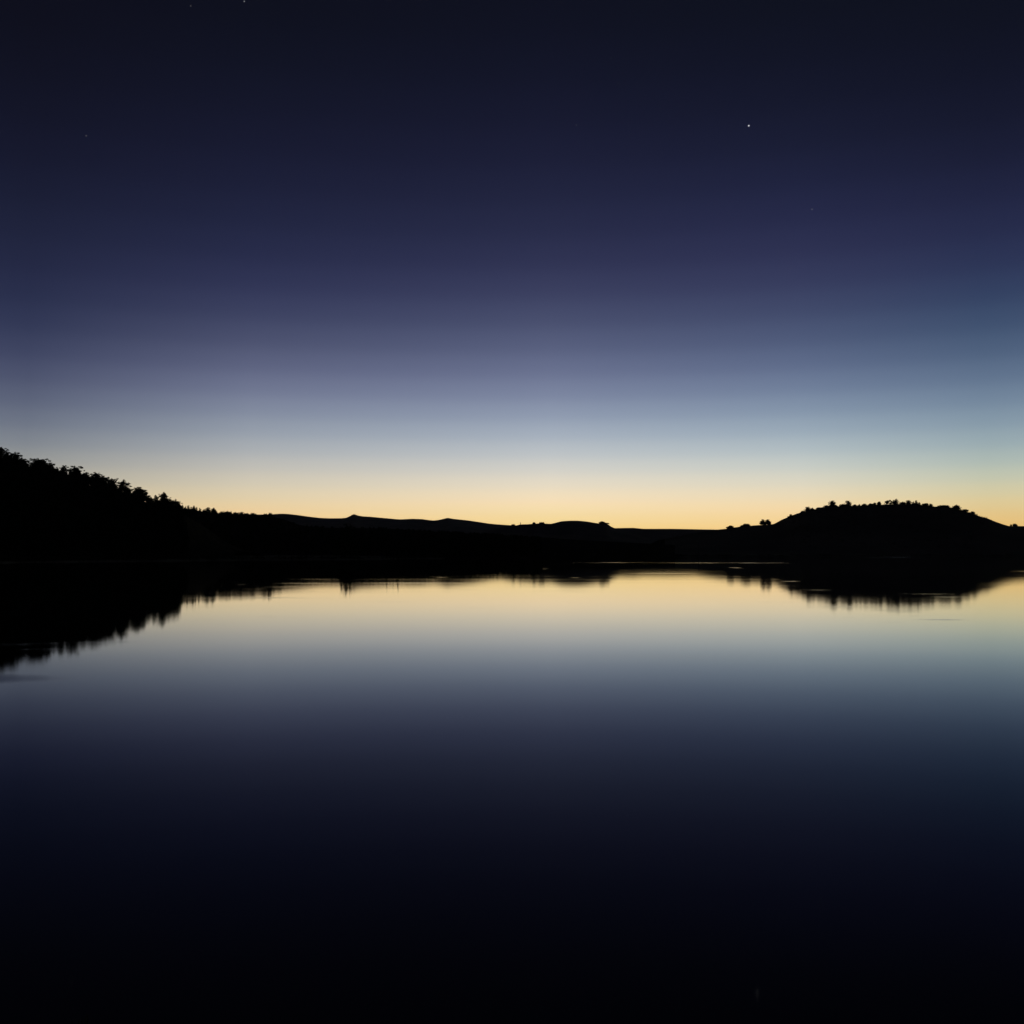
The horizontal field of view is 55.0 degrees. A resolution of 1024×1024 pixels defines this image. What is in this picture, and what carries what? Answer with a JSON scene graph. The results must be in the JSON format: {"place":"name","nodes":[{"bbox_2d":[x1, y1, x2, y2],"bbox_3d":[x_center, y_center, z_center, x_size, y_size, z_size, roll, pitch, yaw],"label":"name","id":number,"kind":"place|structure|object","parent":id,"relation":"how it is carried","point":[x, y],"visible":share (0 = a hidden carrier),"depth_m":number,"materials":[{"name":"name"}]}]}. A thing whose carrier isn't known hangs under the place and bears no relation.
{"place":"outdoors","nodes":[
{"label":"outdoors","id":0,"kind":"place"},
{"bbox_2d":[0,478,265,560],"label":"pine hill","id":1,"kind":"structure","parent":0,"point":[205,542],"depth_m":476.30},
{"bbox_2d":[0,447,12,461],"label":"pine tree","id":2,"kind":"object","parent":1,"relation":"on","point":[4,454],"visible":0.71,"depth_m":417.98,"materials":[{"name":"black plant"}]},
{"bbox_2d":[9,452,25,468],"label":"pine tree","id":3,"kind":"object","parent":1,"relation":"on","point":[15,457],"visible":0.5,"depth_m":423.57,"materials":[{"name":"black plant"}]},
{"bbox_2d":[18,459,31,468],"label":"pine tree","id":4,"kind":"object","parent":1,"relation":"on","point":[25,464],"visible":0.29,"depth_m":431.61,"materials":[{"name":"black plant"}]},
{"bbox_2d":[27,458,54,473],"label":"pine tree","id":5,"kind":"object","parent":1,"relation":"on","point":[42,464],"visible":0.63,"depth_m":435.99,"materials":[{"name":"black plant"}]},
{"bbox_2d":[48,463,57,472],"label":"pine tree","id":6,"kind":"object","parent":1,"relation":"on","point":[52,469],"visible":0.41,"depth_m":441.74,"materials":[{"name":"black plant"}]},
{"bbox_2d":[59,465,71,476],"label":"pine tree","id":7,"kind":"object","parent":1,"relation":"on","point":[64,468],"visible":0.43,"depth_m":459.36,"materials":[{"name":"black plant"}]},
{"bbox_2d":[68,465,84,477],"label":"pine tree","id":8,"kind":"object","parent":1,"relation":"on","point":[76,472],"visible":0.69,"depth_m":463.72,"materials":[{"name":"black plant"}]},
{"bbox_2d":[78,472,95,483],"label":"pine tree","id":9,"kind":"object","parent":1,"relation":"on","point":[86,477],"visible":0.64,"depth_m":462.14,"materials":[{"name":"black plant"}]},
{"bbox_2d":[0,458,191,559],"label":"forest","id":10,"kind":"object","parent":1,"relation":"on","point":[141,526],"visible":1,"depth_m":413.12,"materials":[{"name":"black plant"}]},
{"bbox_2d":[89,472,102,484],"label":"pine tree","id":11,"kind":"object","parent":1,"relation":"on","point":[96,476],"visible":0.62,"depth_m":470.95,"materials":[{"name":"black plant"}]},
{"bbox_2d":[97,476,112,486],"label":"pine tree","id":12,"kind":"object","parent":1,"relation":"on","point":[105,481],"visible":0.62,"depth_m":471.86,"materials":[{"name":"black plant"}]},
{"bbox_2d":[111,478,120,490],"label":"pine tree","id":13,"kind":"object","parent":1,"relation":"on","point":[114,485],"visible":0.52,"depth_m":476.38,"materials":[{"name":"black plant"}]},
{"bbox_2d":[116,480,131,496],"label":"pine tree","id":14,"kind":"object","parent":1,"relation":"on","point":[124,485],"visible":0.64,"depth_m":479.84,"materials":[{"name":"black plant"}]},
{"bbox_2d":[127,488,135,497],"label":"pine tree","id":15,"kind":"object","parent":1,"relation":"on","point":[130,490],"visible":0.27,"depth_m":485.14,"materials":[{"name":"black plant"}]},
{"bbox_2d":[132,487,150,501],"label":"pine tree","id":16,"kind":"object","parent":1,"relation":"on","point":[141,494],"visible":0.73,"depth_m":497.99,"materials":[{"name":"black plant"}]},
{"bbox_2d":[147,497,156,505],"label":"pine tree","id":17,"kind":"object","parent":1,"relation":"on","point":[152,500],"visible":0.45,"depth_m":503.22,"materials":[{"name":"black plant"}]},
{"bbox_2d":[153,495,160,503],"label":"pine tree","id":18,"kind":"object","parent":1,"relation":"on","point":[157,500],"visible":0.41,"depth_m":506.69,"materials":[{"name":"black plant"}]},
{"bbox_2d":[158,492,170,504],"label":"pine tree","id":19,"kind":"object","parent":1,"relation":"on","point":[163,498],"visible":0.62,"depth_m":509.78,"materials":[{"name":"black plant"}]},
{"bbox_2d":[165,499,175,509],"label":"pine tree","id":20,"kind":"object","parent":1,"relation":"on","point":[169,502],"visible":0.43,"depth_m":506.68,"materials":[{"name":"black plant"}]},
{"bbox_2d":[172,500,182,511],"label":"pine tree","id":21,"kind":"object","parent":1,"relation":"on","point":[178,506],"visible":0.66,"depth_m":509.95,"materials":[{"name":"black plant"}]},
{"bbox_2d":[256,514,510,532],"bbox_3d":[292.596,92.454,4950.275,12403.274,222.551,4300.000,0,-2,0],"label":"hills","id":22,"kind":"structure","parent":0,"point":[445,524],"depth_m":4331.49,"materials":[{"name":"black"}]},
{"bbox_2d":[184,509,674,558],"bbox_3d":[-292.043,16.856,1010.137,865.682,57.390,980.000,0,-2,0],"label":"wooded ridge","id":23,"kind":"structure","parent":0,"point":[555,548],"depth_m":724.91,"materials":[{"name":"black plant"}]},
{"bbox_2d":[204,507,211,513],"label":"tree","id":24,"kind":"object","parent":23,"relation":"on","point":[207,509],"visible":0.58,"depth_m":995.10,"materials":[{"name":"black plant"}]},
{"bbox_2d":[182,508,542,557],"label":"woodland","id":25,"kind":"object","parent":23,"relation":"on","point":[478,544],"visible":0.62,"depth_m":688.24,"materials":[{"name":"black plant"}]},
{"bbox_2d":[0,556,1023,1023],"bbox_3d":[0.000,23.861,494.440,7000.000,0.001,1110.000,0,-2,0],"label":"lake","id":26,"kind":"structure","parent":0,"point":[706,790],"depth_m":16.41,"materials":[{"name":"liquid"}]},
{"bbox_2d":[0,554,1023,562],"bbox_3d":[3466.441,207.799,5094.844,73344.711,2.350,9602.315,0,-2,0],"label":"ground","id":27,"kind":"structure","parent":0,"point":[380,557],"depth_m":563.17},
{"bbox_2d":[0,0,1023,529],"label":"sky","id":28,"kind":"structure","parent":0,"point":[368,258],"materials":[{"name":"blue"}]},
{"bbox_2d":[482,521,649,543],"bbox_3d":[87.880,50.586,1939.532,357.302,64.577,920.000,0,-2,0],"label":"round hill","id":29,"kind":"structure","parent":0,"point":[593,532],"depth_m":1808.01,"materials":[{"name":"black"}]},
{"bbox_2d":[616,526,1023,543],"bbox_3d":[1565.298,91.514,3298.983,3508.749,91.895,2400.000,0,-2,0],"label":"ridge","id":30,"kind":"structure","parent":0,"point":[653,535],"depth_m":2873.91,"materials":[{"name":"black"}]},
{"bbox_2d":[651,504,1023,553],"bbox_3d":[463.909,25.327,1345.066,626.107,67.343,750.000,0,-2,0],"label":"scrub hill","id":31,"kind":"structure","parent":0,"point":[995,538],"depth_m":1150.84,"materials":[{"name":"black"}]},
{"bbox_2d":[828,500,835,505],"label":"pine tree","id":32,"kind":"object","parent":31,"relation":"on","point":[833,503],"visible":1,"depth_m":1300.43,"materials":[{"name":"black plant"}]},
{"bbox_2d":[784,503,986,548],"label":"scrub","id":33,"kind":"object","parent":31,"relation":"on","point":[889,525],"visible":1,"depth_m":1183.88,"materials":[{"name":"black plant"}]}
]}

